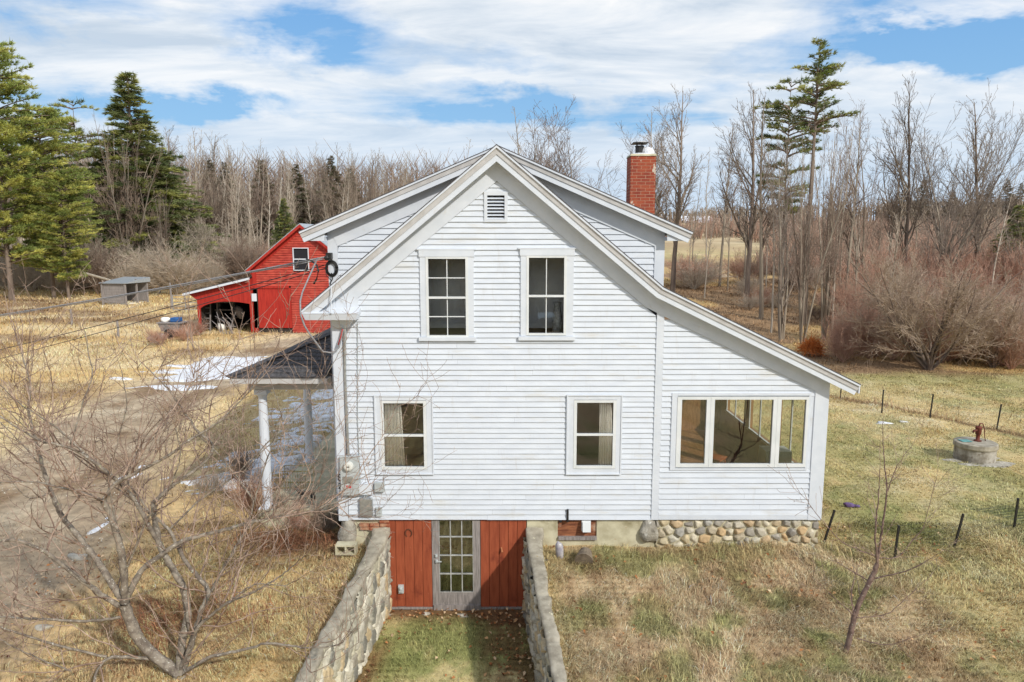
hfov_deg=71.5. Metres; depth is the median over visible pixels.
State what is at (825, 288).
bare tree
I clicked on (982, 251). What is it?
bare shrub
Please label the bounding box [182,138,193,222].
bare tree
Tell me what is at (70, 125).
pine tree
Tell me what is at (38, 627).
rock
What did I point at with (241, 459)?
dry shrub
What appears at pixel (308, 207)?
bare tree
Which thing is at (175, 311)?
telephone wire
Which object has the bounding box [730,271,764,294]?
bare shrub
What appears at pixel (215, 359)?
snow patch
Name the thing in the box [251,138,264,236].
bare tree
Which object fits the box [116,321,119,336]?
fence post
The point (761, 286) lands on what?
bare tree
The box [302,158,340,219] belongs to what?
bare tree
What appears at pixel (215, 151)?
bare tree
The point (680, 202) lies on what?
bare tree
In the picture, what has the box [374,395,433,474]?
window
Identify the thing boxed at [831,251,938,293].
bare shrub
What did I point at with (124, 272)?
bare shrub
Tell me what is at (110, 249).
bare shrub
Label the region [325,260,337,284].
cable coil
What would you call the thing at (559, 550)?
plastic bag
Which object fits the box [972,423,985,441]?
hand pump
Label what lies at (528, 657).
fallen leaves
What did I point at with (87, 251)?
bare shrub
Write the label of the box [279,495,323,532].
dry shrub
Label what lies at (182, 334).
dry shrub
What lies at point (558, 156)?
bare tree
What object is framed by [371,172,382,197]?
bare tree
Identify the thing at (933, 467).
lawn grass
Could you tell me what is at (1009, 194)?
spruce tree
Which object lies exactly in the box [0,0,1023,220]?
sky
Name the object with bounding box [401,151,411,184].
bare tree
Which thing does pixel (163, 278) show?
bare shrub
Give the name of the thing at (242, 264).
bare shrub
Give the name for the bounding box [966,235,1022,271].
bare shrub
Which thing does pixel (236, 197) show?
bare tree
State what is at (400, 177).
bare tree
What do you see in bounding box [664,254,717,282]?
bare shrub
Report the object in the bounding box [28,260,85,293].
bare shrub
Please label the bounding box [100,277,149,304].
field shelter
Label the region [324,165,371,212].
bare tree
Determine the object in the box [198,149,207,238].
bare tree
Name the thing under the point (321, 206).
bare tree
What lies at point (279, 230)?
fir tree
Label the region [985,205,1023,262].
fir tree
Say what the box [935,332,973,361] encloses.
bare shrub
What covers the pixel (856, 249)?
bare tree
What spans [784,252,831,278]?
bare shrub
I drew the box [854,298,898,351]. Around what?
bare shrub
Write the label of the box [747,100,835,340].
bare tree
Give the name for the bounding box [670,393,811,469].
window
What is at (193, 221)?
bare tree
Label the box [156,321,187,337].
utility cart
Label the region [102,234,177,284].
bare shrub
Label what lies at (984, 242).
field brush
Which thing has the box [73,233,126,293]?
bare shrub
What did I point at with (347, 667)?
retaining wall
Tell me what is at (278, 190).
bare tree
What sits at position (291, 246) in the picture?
red barn
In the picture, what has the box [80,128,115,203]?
bare tree
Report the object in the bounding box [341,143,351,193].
bare tree
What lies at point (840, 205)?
bare tree
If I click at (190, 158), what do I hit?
bare tree
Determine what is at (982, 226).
bare tree
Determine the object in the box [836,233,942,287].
bare shrub
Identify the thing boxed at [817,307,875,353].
bare shrub
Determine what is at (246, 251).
bare shrub
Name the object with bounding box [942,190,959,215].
spruce tree
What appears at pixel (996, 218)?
bare tree
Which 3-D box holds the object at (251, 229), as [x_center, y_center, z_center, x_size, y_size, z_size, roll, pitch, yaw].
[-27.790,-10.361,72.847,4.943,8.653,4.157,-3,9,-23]
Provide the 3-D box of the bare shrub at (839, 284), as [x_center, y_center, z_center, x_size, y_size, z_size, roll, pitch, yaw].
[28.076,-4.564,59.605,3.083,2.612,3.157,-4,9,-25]
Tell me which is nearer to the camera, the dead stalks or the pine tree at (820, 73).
the dead stalks
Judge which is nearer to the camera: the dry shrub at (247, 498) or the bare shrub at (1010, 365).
the dry shrub at (247, 498)
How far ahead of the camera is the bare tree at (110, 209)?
70.13 m
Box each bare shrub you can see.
[0,245,44,287]
[0,245,50,291]
[0,257,14,286]
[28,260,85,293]
[43,232,102,284]
[69,237,116,290]
[72,232,148,273]
[72,235,137,264]
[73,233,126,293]
[78,242,136,287]
[93,237,152,276]
[101,249,165,288]
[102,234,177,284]
[117,231,225,295]
[162,248,219,282]
[164,254,206,284]
[188,255,228,287]
[202,237,259,280]
[206,230,274,279]
[210,232,264,279]
[664,250,727,286]
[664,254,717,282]
[665,258,728,289]
[676,251,726,276]
[717,248,772,281]
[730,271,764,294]
[732,291,766,308]
[737,245,776,282]
[740,283,776,307]
[765,291,794,307]
[772,273,794,285]
[775,254,825,279]
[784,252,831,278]
[786,262,820,288]
[789,259,837,289]
[807,299,834,318]
[815,283,852,315]
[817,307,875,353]
[819,326,873,361]
[823,309,878,358]
[825,267,902,323]
[830,272,852,293]
[830,302,875,341]
[830,305,863,354]
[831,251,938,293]
[831,254,884,313]
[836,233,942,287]
[836,292,908,357]
[845,252,943,310]
[851,324,891,358]
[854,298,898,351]
[865,269,938,315]
[866,316,921,359]
[870,239,977,278]
[872,239,983,286]
[876,255,987,299]
[892,282,941,349]
[897,270,963,301]
[903,253,970,280]
[908,236,985,269]
[913,280,984,304]
[913,305,977,362]
[922,270,1013,305]
[922,288,1020,314]
[923,261,1015,296]
[926,245,1023,297]
[934,290,1022,310]
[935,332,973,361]
[951,235,1023,294]
[954,243,1023,278]
[955,239,1023,305]
[956,333,992,360]
[961,307,1023,368]
[964,326,1022,366]
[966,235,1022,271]
[972,240,1023,296]
[973,285,1020,311]
[975,278,1023,304]
[980,234,1019,265]
[980,237,1023,271]
[983,280,1023,314]
[987,238,1021,286]
[1005,265,1023,304]
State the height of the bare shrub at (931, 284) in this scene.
5.010 m
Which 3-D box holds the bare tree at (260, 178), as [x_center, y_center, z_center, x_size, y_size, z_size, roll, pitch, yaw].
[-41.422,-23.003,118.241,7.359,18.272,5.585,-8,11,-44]
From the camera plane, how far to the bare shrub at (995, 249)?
52.03 m
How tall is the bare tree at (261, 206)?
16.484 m
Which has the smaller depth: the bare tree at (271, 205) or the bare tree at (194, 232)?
the bare tree at (194, 232)
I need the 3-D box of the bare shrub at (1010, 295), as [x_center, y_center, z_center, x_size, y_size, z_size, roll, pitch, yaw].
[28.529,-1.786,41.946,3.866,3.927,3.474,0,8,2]
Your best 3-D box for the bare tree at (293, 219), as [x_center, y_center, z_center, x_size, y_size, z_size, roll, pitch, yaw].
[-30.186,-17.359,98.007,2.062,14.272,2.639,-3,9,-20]
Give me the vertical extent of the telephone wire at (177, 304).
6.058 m
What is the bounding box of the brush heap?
[211,312,235,333]
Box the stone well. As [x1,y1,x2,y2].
[942,437,1015,467]
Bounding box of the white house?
[225,141,860,609]
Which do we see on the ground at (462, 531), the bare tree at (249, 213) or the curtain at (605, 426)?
the bare tree at (249, 213)
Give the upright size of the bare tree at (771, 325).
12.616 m
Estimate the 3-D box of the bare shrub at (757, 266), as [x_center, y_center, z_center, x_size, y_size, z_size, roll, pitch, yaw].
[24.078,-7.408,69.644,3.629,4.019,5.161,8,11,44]
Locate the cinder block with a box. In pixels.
[335,541,357,554]
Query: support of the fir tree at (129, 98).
on the ground at (462, 531)
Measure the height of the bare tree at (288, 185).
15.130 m
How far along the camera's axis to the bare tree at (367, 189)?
115.77 m
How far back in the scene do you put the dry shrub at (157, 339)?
37.24 m
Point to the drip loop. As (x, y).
(313, 262)
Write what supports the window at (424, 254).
in the white house
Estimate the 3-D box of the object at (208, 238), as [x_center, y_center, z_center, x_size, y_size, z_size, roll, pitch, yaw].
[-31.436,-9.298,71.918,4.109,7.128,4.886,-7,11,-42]
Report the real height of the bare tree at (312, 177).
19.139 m
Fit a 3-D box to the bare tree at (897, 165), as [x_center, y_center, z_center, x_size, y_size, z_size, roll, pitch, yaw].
[27.213,-10.048,50.325,4.434,17.377,5.842,-2,8,-12]
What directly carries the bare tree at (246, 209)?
on the ground at (462, 531)
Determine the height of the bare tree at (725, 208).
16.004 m
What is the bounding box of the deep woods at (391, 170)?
[7,135,562,249]
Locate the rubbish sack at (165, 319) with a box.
[161,317,169,321]
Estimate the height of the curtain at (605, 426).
1.297 m
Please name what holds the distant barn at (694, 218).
on the ground at (462, 531)
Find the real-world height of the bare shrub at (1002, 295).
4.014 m
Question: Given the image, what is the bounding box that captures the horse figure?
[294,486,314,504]
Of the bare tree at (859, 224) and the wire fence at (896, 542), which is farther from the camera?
the bare tree at (859, 224)
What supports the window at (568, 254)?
in the white house
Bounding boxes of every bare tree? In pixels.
[53,105,158,252]
[58,137,119,248]
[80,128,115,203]
[99,122,163,256]
[137,179,178,285]
[142,126,205,194]
[173,204,218,280]
[178,127,216,212]
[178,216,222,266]
[181,158,211,238]
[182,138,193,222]
[184,133,242,248]
[187,134,196,218]
[189,149,205,269]
[191,160,230,224]
[198,128,208,223]
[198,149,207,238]
[201,167,238,247]
[204,159,218,238]
[205,165,233,259]
[206,136,216,236]
[206,146,247,241]
[215,139,231,242]
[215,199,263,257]
[216,161,231,249]
[217,170,227,241]
[223,140,245,247]
[223,143,242,246]
[230,143,247,243]
[231,156,240,240]
[236,171,256,244]
[239,146,278,243]
[242,159,266,248]
[242,184,258,246]
[243,147,284,248]
[243,156,256,227]
[244,163,254,242]
[250,153,287,239]
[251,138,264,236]
[259,176,273,248]
[266,171,297,224]
[272,156,285,217]
[277,151,297,224]
[279,151,294,213]
[283,164,300,225]
[286,163,299,227]
[296,157,352,220]
[302,143,319,208]
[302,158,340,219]
[303,173,333,223]
[304,155,341,210]
[304,176,314,223]
[312,181,333,221]
[314,170,342,214]
[317,142,354,213]
[319,178,329,221]
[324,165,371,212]
[331,177,342,215]
[335,168,347,212]
[339,168,365,207]
[340,171,352,210]
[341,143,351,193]
[344,169,351,209]
[346,157,398,205]
[348,145,365,200]
[354,174,382,201]
[358,151,390,202]
[359,150,373,201]
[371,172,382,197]
[381,155,391,190]
[382,162,387,192]
[390,160,415,190]
[395,168,418,185]
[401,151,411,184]
[421,152,430,176]
[492,98,599,186]
[509,107,525,154]
[517,105,624,197]
[598,104,672,214]
[622,109,674,215]
[637,85,709,291]
[686,176,704,262]
[688,205,696,266]
[702,153,713,258]
[702,206,716,297]
[709,119,743,286]
[711,83,777,306]
[720,168,735,290]
[729,92,798,319]
[732,157,748,286]
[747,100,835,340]
[760,141,784,332]
[765,207,772,294]
[783,120,867,342]
[807,104,857,337]
[821,104,878,314]
[822,92,912,279]
[831,133,853,328]
[835,186,850,279]
[844,178,870,298]
[854,186,862,287]
[859,71,947,269]
[868,199,886,250]
[874,129,920,257]
[885,94,1002,266]
[885,172,910,281]
[907,83,1023,275]
[910,157,925,248]
[922,95,1023,264]
[975,153,1001,254]
[988,161,1020,290]
[989,189,1023,273]
[992,184,1004,245]
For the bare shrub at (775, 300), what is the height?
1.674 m
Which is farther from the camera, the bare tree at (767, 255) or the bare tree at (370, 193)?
the bare tree at (370, 193)
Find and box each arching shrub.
[828,241,1023,370]
[943,281,1023,367]
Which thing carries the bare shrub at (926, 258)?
on the ground at (462, 531)
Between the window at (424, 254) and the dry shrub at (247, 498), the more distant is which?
the dry shrub at (247, 498)
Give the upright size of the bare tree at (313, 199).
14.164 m
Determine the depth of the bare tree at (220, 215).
106.08 m
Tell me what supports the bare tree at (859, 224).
on the ground at (462, 531)
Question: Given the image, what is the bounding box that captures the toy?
[843,502,859,507]
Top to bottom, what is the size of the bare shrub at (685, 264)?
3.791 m
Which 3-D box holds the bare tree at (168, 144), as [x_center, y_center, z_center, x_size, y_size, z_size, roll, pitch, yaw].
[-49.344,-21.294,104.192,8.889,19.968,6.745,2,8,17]
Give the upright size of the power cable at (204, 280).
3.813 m
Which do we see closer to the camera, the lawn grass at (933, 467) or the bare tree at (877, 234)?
the lawn grass at (933, 467)
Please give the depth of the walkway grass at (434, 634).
13.23 m
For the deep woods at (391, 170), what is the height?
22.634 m
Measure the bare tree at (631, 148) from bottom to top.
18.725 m
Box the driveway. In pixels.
[0,333,314,681]
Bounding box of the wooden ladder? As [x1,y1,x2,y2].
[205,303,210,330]
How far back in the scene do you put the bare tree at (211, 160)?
120.59 m
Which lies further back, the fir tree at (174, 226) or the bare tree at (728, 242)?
the fir tree at (174, 226)
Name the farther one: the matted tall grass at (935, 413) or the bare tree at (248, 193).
the bare tree at (248, 193)
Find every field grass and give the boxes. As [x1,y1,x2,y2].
[0,278,1023,366]
[0,332,333,639]
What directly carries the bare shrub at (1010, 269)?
on the ground at (462, 531)
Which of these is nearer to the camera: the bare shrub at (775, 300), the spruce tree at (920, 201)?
the bare shrub at (775, 300)
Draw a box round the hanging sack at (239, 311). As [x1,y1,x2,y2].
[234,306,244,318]
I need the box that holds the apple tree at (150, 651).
[0,234,454,681]
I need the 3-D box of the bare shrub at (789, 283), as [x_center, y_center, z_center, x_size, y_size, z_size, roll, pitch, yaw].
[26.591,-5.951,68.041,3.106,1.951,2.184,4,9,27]
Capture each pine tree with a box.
[0,40,68,300]
[0,104,100,298]
[18,172,104,299]
[41,96,113,250]
[751,73,830,286]
[784,37,861,324]
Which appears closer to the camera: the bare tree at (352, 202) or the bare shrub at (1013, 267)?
the bare shrub at (1013, 267)
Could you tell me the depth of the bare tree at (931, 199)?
53.04 m
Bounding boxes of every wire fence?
[823,498,1023,559]
[840,388,1023,433]
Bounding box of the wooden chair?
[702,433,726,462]
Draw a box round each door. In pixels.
[251,286,292,327]
[433,520,480,609]
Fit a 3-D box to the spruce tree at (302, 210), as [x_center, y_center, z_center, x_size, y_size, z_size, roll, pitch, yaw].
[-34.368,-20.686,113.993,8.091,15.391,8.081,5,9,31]
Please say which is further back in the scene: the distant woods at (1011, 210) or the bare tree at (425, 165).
the distant woods at (1011, 210)
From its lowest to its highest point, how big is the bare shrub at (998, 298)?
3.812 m
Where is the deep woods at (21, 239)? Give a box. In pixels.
[0,225,277,268]
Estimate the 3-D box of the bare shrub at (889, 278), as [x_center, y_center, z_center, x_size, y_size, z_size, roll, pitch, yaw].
[25.408,-3.264,47.052,5.710,5.466,5.847,7,11,42]
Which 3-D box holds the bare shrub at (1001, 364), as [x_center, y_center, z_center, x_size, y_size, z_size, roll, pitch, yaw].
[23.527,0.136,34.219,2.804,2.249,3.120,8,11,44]
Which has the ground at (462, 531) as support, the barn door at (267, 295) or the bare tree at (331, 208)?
the bare tree at (331, 208)
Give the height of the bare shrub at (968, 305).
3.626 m
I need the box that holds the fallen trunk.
[40,259,110,284]
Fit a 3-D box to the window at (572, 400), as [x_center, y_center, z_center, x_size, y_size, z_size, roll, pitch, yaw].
[1.613,1.843,13.981,1.090,1.616,0.080,0,8,0]
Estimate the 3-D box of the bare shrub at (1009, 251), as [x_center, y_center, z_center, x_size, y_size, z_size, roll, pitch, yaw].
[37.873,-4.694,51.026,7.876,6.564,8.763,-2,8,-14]
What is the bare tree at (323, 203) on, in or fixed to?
on the ground at (462, 531)
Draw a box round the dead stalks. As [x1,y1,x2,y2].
[46,522,361,681]
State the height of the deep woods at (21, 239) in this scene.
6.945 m
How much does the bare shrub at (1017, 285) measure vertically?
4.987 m
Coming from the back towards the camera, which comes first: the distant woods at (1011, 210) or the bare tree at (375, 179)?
the distant woods at (1011, 210)
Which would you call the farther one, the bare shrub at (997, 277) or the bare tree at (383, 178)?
the bare tree at (383, 178)
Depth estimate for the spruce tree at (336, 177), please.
110.53 m
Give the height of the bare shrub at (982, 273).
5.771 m
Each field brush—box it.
[667,213,1020,280]
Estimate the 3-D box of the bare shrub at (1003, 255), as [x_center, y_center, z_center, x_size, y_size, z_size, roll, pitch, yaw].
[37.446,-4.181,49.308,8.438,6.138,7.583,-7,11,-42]
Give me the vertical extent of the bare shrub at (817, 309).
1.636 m
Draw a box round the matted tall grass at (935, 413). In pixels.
[819,393,1023,572]
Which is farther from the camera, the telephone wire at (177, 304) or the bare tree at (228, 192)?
the bare tree at (228, 192)
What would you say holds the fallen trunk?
on the ground at (462, 531)
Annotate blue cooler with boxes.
[170,317,182,321]
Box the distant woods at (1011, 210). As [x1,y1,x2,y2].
[888,193,1023,224]
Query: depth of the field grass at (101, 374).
27.29 m
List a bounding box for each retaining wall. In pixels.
[295,527,392,681]
[520,527,566,681]
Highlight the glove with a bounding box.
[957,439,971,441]
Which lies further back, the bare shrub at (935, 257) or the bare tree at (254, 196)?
the bare tree at (254, 196)
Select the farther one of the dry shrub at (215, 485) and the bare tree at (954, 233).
the bare tree at (954, 233)
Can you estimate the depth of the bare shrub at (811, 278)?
65.09 m
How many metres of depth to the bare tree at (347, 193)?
88.12 m
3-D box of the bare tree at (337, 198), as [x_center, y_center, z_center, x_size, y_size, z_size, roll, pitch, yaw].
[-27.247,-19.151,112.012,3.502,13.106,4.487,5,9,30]
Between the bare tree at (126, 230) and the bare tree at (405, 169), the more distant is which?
the bare tree at (405, 169)
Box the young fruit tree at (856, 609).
[769,384,971,657]
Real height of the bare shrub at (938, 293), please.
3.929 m
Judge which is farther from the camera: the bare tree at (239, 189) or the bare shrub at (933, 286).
the bare tree at (239, 189)
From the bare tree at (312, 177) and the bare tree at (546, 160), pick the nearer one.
the bare tree at (546, 160)
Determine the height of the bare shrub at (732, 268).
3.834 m
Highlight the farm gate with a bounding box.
[172,295,196,309]
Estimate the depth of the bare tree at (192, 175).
100.05 m
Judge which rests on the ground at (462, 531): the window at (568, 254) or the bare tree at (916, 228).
the bare tree at (916, 228)
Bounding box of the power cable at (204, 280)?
[0,256,324,316]
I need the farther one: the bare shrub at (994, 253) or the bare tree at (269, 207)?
the bare tree at (269, 207)
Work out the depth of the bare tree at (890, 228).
56.74 m
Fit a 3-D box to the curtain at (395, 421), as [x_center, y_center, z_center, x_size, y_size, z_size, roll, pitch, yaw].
[-2.327,1.841,14.046,0.407,1.308,0.048,0,8,0]
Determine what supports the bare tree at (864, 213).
on the ground at (462, 531)
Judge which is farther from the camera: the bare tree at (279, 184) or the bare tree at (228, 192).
the bare tree at (228, 192)
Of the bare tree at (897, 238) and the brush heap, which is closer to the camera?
the brush heap
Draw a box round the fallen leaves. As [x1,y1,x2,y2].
[1,525,1022,681]
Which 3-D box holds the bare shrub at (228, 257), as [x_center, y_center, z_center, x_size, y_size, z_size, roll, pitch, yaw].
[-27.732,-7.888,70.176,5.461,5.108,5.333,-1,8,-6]
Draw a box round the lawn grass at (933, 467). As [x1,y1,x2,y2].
[730,366,1023,574]
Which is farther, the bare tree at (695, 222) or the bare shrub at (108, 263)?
the bare tree at (695, 222)
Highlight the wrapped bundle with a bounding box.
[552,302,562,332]
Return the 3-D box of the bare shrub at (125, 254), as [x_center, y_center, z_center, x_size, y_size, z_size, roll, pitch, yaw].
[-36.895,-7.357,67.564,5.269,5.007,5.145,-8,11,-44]
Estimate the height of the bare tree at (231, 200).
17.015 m
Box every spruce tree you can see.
[191,160,230,242]
[206,161,247,238]
[239,160,281,249]
[285,164,314,224]
[308,156,348,222]
[341,168,360,206]
[892,185,914,217]
[912,181,932,218]
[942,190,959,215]
[979,184,1001,214]
[1001,179,1015,215]
[1015,183,1023,207]
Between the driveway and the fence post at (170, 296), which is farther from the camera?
the fence post at (170, 296)
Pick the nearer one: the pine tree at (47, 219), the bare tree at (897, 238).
the bare tree at (897, 238)
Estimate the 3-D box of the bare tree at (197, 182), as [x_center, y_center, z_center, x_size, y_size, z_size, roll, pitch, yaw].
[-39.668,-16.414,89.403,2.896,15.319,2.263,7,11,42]
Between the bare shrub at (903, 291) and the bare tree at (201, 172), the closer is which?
the bare shrub at (903, 291)
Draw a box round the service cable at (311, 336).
[299,257,343,353]
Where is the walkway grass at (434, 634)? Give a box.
[356,612,534,681]
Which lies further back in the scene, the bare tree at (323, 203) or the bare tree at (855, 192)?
the bare tree at (323, 203)
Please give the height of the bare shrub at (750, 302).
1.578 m
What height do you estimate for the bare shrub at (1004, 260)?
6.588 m
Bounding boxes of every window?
[292,248,309,270]
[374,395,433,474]
[417,249,475,340]
[518,248,576,339]
[566,395,622,474]
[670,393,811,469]
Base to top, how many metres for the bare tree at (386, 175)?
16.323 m
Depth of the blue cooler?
39.12 m
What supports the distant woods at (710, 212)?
on the ground at (462, 531)
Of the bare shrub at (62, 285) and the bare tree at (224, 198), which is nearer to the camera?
the bare shrub at (62, 285)
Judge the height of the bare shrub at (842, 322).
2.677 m
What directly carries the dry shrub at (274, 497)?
on the ground at (462, 531)
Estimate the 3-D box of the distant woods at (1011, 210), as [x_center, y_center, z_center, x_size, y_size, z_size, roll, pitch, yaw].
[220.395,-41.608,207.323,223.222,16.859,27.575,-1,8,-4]
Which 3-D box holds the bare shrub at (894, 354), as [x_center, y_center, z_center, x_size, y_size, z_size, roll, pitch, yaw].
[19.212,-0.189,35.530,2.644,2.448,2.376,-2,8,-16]
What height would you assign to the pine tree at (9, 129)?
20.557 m
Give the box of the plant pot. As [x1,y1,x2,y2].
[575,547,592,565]
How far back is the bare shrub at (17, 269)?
64.00 m
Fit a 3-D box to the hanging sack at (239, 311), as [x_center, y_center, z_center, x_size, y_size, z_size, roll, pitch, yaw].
[-16.500,-1.734,42.962,0.691,0.824,0.432,0,8,0]
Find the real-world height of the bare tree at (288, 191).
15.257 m
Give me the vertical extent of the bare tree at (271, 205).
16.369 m
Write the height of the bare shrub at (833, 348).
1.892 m
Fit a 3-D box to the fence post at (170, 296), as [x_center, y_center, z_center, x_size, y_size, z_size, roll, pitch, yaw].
[-24.737,-3.218,51.584,0.161,2.004,0.135,0,8,0]
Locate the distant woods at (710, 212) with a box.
[655,197,947,222]
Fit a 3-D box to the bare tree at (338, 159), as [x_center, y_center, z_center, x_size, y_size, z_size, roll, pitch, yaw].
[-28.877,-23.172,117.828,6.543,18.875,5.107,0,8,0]
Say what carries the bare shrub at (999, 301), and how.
on the ground at (462, 531)
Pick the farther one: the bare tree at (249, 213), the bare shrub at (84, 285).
the bare tree at (249, 213)
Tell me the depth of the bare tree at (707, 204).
83.55 m
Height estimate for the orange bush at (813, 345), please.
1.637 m
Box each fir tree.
[50,71,231,262]
[141,165,208,267]
[269,198,295,248]
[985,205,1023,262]
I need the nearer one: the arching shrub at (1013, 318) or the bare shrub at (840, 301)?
the arching shrub at (1013, 318)
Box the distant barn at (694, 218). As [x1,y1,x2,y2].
[681,216,709,222]
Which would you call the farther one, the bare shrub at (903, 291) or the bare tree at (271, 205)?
the bare tree at (271, 205)
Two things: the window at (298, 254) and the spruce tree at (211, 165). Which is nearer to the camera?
the window at (298, 254)
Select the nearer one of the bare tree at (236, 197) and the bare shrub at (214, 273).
the bare shrub at (214, 273)
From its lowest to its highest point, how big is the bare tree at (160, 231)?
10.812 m
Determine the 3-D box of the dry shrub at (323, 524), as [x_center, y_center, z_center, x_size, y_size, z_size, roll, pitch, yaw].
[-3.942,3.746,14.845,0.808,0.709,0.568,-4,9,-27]
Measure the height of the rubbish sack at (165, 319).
0.332 m
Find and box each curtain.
[384,403,404,465]
[598,403,611,464]
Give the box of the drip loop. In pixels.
[306,258,318,283]
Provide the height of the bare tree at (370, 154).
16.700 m
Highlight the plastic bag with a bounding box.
[555,541,563,558]
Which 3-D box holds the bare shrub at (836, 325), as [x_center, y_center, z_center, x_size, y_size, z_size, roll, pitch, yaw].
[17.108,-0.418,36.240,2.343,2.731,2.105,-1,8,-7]
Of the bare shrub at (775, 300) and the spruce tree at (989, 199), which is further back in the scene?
the spruce tree at (989, 199)
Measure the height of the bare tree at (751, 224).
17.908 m
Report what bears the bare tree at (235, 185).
on the ground at (462, 531)
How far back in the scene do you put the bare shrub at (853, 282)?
48.24 m
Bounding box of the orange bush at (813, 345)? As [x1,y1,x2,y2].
[792,332,827,357]
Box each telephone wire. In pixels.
[0,264,325,349]
[1,268,324,358]
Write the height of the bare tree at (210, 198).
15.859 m
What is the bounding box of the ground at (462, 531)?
[0,221,1023,681]
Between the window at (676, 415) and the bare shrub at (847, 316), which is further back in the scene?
the bare shrub at (847, 316)
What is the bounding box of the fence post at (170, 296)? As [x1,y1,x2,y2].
[169,283,172,308]
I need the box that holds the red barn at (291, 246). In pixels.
[182,223,329,332]
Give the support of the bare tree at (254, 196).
on the ground at (462, 531)
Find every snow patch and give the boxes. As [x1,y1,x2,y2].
[87,465,144,534]
[110,356,267,390]
[160,428,331,493]
[237,389,333,433]
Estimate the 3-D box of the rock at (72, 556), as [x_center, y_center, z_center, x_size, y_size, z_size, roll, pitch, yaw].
[-8.506,4.232,13.922,0.410,0.158,0.286,0,8,0]
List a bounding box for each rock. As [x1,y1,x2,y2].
[35,624,53,630]
[67,553,87,560]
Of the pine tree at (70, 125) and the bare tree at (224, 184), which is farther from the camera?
the bare tree at (224, 184)
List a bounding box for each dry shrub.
[141,327,171,344]
[168,323,198,340]
[183,316,208,334]
[186,463,231,495]
[220,469,278,514]
[224,438,258,479]
[261,485,296,520]
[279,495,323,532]
[307,507,338,532]
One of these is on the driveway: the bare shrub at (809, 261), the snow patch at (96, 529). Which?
the snow patch at (96, 529)
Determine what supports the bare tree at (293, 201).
on the ground at (462, 531)
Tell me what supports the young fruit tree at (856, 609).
on the ground at (462, 531)
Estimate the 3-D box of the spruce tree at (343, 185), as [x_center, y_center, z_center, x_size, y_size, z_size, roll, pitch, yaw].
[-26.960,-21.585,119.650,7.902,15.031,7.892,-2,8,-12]
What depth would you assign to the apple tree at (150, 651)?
10.10 m
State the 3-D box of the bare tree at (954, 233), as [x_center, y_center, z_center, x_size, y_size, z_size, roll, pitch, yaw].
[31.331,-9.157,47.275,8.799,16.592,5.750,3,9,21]
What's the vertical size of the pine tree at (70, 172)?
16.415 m
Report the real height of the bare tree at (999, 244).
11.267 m
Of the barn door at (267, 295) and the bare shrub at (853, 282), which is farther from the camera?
the bare shrub at (853, 282)
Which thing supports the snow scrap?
on the ground at (462, 531)
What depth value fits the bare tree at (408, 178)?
95.23 m
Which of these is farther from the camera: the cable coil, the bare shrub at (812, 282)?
the bare shrub at (812, 282)
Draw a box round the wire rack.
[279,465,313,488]
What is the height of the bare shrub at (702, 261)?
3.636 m
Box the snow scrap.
[876,421,893,423]
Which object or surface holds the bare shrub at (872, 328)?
on the ground at (462, 531)
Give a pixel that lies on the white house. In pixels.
(469, 273)
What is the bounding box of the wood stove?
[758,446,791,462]
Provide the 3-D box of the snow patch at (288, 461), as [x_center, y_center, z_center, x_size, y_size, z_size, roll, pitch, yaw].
[-7.947,3.534,20.302,4.860,0.777,8.640,0,8,0]
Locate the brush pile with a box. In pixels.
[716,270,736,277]
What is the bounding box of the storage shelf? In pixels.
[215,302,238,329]
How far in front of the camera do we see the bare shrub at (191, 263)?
69.66 m
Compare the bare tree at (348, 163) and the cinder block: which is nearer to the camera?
the cinder block
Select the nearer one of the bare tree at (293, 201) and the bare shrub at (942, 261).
the bare shrub at (942, 261)
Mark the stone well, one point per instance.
(984, 452)
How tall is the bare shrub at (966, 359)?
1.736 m
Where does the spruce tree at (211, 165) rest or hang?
on the ground at (462, 531)

